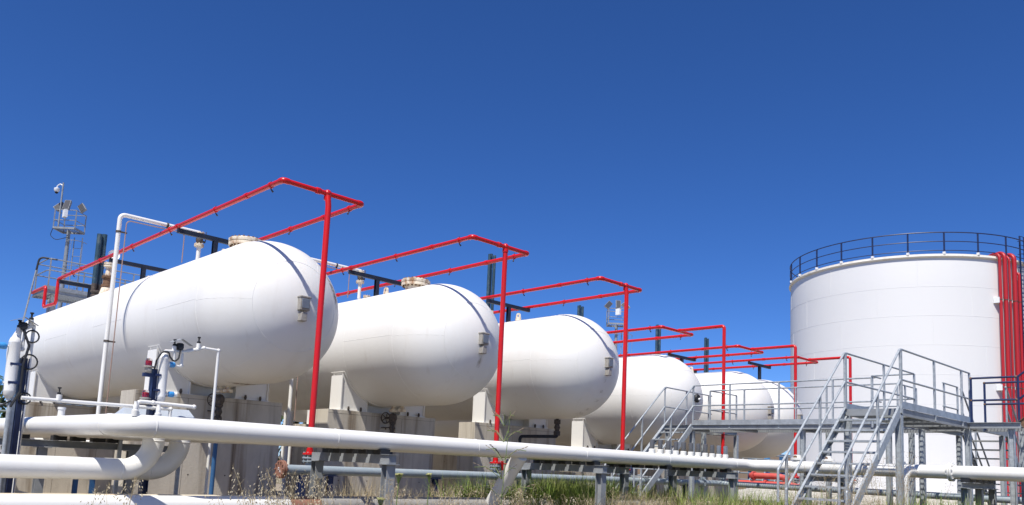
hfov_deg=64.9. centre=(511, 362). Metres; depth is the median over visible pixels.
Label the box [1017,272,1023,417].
fire riser
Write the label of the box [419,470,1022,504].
green grass
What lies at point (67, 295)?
service platform
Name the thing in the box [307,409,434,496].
concrete pier
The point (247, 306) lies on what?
bullet tank
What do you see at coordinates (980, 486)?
pipe support
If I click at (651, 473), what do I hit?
concrete pier
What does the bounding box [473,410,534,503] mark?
plant
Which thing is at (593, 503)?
wild oats
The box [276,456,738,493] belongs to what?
ground
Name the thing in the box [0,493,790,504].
ground pipe
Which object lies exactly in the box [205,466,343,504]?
wild oats
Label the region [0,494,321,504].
ground pipe
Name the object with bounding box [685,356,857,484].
spray frame
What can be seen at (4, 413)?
trees
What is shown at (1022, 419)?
blue stair
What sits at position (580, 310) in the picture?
vent stack
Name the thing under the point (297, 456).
concrete pier
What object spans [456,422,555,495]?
concrete pier
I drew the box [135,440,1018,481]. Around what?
pipeline
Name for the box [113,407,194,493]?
support
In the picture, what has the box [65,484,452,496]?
concrete floor
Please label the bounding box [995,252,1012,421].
fire riser
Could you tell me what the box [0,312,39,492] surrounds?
level gauge
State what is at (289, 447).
drop pipes
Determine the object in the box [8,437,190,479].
pipeline
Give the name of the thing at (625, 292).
spray frame
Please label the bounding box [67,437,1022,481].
pipeline
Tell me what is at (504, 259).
spray frame
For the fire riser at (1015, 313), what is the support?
attached to the cylinder tank at (944, 308)
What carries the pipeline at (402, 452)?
on the pipe support at (828, 479)
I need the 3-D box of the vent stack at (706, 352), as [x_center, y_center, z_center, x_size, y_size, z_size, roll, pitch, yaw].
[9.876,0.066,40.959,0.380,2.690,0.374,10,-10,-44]
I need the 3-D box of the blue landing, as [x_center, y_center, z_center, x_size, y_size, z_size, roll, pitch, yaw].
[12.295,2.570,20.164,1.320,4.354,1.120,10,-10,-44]
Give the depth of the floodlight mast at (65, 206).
34.76 m
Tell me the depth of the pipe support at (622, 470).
19.61 m
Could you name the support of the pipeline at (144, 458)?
on the pipe support at (42, 446)
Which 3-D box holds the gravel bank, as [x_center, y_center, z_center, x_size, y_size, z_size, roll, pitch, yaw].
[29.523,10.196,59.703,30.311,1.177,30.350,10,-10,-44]
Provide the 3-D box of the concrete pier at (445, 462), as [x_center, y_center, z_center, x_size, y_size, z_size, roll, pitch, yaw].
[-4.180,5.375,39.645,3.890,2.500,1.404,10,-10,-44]
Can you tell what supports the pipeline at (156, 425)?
on the pipe support at (622, 470)
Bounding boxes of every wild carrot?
[377,497,385,504]
[395,473,403,504]
[426,473,431,504]
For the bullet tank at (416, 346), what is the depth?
21.90 m
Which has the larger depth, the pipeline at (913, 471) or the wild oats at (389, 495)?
the pipeline at (913, 471)
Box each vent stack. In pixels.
[90,233,107,296]
[486,254,495,311]
[577,305,583,316]
[655,325,660,354]
[704,337,708,372]
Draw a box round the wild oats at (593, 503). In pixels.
[522,495,761,504]
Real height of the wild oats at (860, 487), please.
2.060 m
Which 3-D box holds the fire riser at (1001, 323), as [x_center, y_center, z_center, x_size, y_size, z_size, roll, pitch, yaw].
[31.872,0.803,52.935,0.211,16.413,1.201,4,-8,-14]
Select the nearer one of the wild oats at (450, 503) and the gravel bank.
the wild oats at (450, 503)
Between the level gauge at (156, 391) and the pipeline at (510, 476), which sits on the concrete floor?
the level gauge at (156, 391)
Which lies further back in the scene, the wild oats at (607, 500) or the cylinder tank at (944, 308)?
the cylinder tank at (944, 308)
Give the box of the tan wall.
[637,454,789,488]
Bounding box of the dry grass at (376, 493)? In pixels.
[284,476,1008,504]
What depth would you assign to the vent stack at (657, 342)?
36.96 m
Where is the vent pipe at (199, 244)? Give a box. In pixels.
[0,213,206,441]
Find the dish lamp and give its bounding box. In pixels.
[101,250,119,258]
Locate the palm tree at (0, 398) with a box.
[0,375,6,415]
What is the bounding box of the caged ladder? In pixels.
[1017,236,1023,360]
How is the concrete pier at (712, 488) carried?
on the concrete floor
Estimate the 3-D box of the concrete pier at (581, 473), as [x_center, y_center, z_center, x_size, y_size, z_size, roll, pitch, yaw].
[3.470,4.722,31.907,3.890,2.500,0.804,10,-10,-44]
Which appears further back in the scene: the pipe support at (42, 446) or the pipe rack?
the pipe rack
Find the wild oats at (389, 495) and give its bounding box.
[301,476,525,504]
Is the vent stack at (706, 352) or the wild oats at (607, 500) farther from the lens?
the vent stack at (706, 352)
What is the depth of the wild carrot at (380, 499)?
6.82 m
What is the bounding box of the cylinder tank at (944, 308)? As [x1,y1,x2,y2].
[789,232,1023,496]
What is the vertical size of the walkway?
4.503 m
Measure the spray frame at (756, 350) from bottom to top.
5.651 m
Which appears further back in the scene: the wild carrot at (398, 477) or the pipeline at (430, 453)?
the pipeline at (430, 453)
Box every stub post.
[71,479,77,493]
[88,480,94,493]
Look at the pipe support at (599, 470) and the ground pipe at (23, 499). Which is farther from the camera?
the pipe support at (599, 470)
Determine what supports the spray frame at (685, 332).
on the water header
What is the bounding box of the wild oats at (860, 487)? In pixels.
[772,452,952,504]
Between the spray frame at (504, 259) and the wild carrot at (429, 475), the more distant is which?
the spray frame at (504, 259)
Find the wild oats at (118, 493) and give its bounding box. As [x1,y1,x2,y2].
[71,476,146,504]
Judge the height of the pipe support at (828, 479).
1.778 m
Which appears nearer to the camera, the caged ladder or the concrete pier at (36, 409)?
the concrete pier at (36, 409)
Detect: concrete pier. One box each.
[1,401,118,492]
[110,389,281,494]
[285,424,309,494]
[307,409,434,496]
[432,454,456,495]
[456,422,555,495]
[559,463,637,494]
[642,466,707,499]
[707,470,732,499]
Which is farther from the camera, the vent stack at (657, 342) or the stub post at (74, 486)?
the vent stack at (657, 342)
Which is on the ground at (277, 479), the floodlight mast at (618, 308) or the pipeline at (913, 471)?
the pipeline at (913, 471)
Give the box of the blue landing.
[969,375,1023,504]
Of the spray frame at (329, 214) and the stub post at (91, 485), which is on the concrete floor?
the stub post at (91, 485)
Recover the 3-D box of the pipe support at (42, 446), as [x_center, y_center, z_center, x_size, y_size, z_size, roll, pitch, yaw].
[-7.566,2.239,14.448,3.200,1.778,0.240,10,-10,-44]
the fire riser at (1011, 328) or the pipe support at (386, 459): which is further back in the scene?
the fire riser at (1011, 328)
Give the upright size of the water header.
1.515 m
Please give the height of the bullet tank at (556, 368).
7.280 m
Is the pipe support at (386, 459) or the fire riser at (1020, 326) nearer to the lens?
the pipe support at (386, 459)
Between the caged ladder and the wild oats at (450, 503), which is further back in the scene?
the caged ladder
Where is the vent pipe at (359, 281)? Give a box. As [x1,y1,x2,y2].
[281,258,365,495]
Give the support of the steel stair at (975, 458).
on the ground at (277, 479)
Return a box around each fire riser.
[989,253,1008,495]
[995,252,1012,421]
[1001,256,1018,496]
[1007,253,1021,496]
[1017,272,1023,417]
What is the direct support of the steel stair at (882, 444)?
on the ground at (277, 479)
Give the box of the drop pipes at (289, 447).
[280,410,293,464]
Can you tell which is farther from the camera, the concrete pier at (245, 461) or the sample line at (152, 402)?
the concrete pier at (245, 461)
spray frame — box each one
[31,177,363,464]
[326,234,528,472]
[479,276,641,476]
[606,325,726,480]
[618,345,799,483]
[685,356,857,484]
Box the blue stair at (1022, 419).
[1017,371,1023,427]
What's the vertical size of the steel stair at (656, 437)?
4.544 m
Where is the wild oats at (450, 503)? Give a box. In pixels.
[360,483,580,504]
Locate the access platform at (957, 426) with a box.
[844,348,1007,504]
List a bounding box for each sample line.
[21,387,172,416]
[138,400,195,412]
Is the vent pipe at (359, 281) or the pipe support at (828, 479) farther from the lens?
the vent pipe at (359, 281)
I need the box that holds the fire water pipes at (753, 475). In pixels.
[738,471,799,484]
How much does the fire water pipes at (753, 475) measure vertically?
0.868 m
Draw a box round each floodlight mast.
[50,183,86,308]
[604,300,630,354]
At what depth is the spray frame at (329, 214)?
17.92 m
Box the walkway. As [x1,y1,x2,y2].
[664,377,958,504]
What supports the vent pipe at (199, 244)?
attached to the pipeline at (828, 459)
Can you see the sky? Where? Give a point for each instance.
(684, 153)
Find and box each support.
[0,434,167,493]
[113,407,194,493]
[308,448,399,504]
[521,460,609,504]
[607,464,671,498]
[666,467,739,502]
[802,472,843,504]
[958,478,998,504]
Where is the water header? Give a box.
[274,460,1021,503]
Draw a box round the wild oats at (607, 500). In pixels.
[477,485,760,504]
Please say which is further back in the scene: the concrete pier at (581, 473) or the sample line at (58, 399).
the concrete pier at (581, 473)
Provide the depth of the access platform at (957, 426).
19.57 m
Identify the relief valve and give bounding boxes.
[99,261,112,293]
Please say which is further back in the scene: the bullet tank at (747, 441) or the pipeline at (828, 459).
the bullet tank at (747, 441)
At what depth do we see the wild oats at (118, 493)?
5.93 m
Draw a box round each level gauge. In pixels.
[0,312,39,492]
[138,337,220,494]
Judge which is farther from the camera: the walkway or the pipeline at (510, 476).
the walkway
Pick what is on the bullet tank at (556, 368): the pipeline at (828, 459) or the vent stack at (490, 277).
the vent stack at (490, 277)
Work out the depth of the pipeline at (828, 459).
13.48 m
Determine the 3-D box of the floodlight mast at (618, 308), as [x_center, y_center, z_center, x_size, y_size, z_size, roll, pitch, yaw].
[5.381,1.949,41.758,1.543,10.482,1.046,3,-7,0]
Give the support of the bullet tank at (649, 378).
on the concrete pier at (581, 473)
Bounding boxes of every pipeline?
[0,401,1023,481]
[0,434,1023,481]
[0,435,164,479]
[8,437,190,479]
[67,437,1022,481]
[86,439,1014,481]
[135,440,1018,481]
[486,457,526,504]
[904,466,916,504]
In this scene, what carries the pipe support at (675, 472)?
on the ground at (277, 479)
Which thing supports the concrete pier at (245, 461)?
on the concrete floor
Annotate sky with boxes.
[0,0,1023,455]
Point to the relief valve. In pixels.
(105, 285)
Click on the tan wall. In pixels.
(742, 476)
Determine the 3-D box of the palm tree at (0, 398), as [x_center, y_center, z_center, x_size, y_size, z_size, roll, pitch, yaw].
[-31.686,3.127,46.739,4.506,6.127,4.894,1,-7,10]
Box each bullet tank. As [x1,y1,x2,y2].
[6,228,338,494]
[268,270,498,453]
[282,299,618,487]
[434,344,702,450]
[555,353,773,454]
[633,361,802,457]
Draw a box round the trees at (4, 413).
[0,385,306,460]
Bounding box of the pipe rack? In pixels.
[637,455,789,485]
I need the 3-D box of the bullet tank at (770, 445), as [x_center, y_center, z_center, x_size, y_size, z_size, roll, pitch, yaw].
[6.203,2.872,44.238,3.750,4.660,20.295,10,-10,-44]
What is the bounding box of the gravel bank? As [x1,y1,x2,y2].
[738,488,1021,504]
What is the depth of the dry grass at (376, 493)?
16.91 m
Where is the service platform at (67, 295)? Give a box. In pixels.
[22,257,146,321]
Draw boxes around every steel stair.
[604,386,694,496]
[777,348,901,504]
[960,386,1020,504]
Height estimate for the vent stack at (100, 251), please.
2.550 m

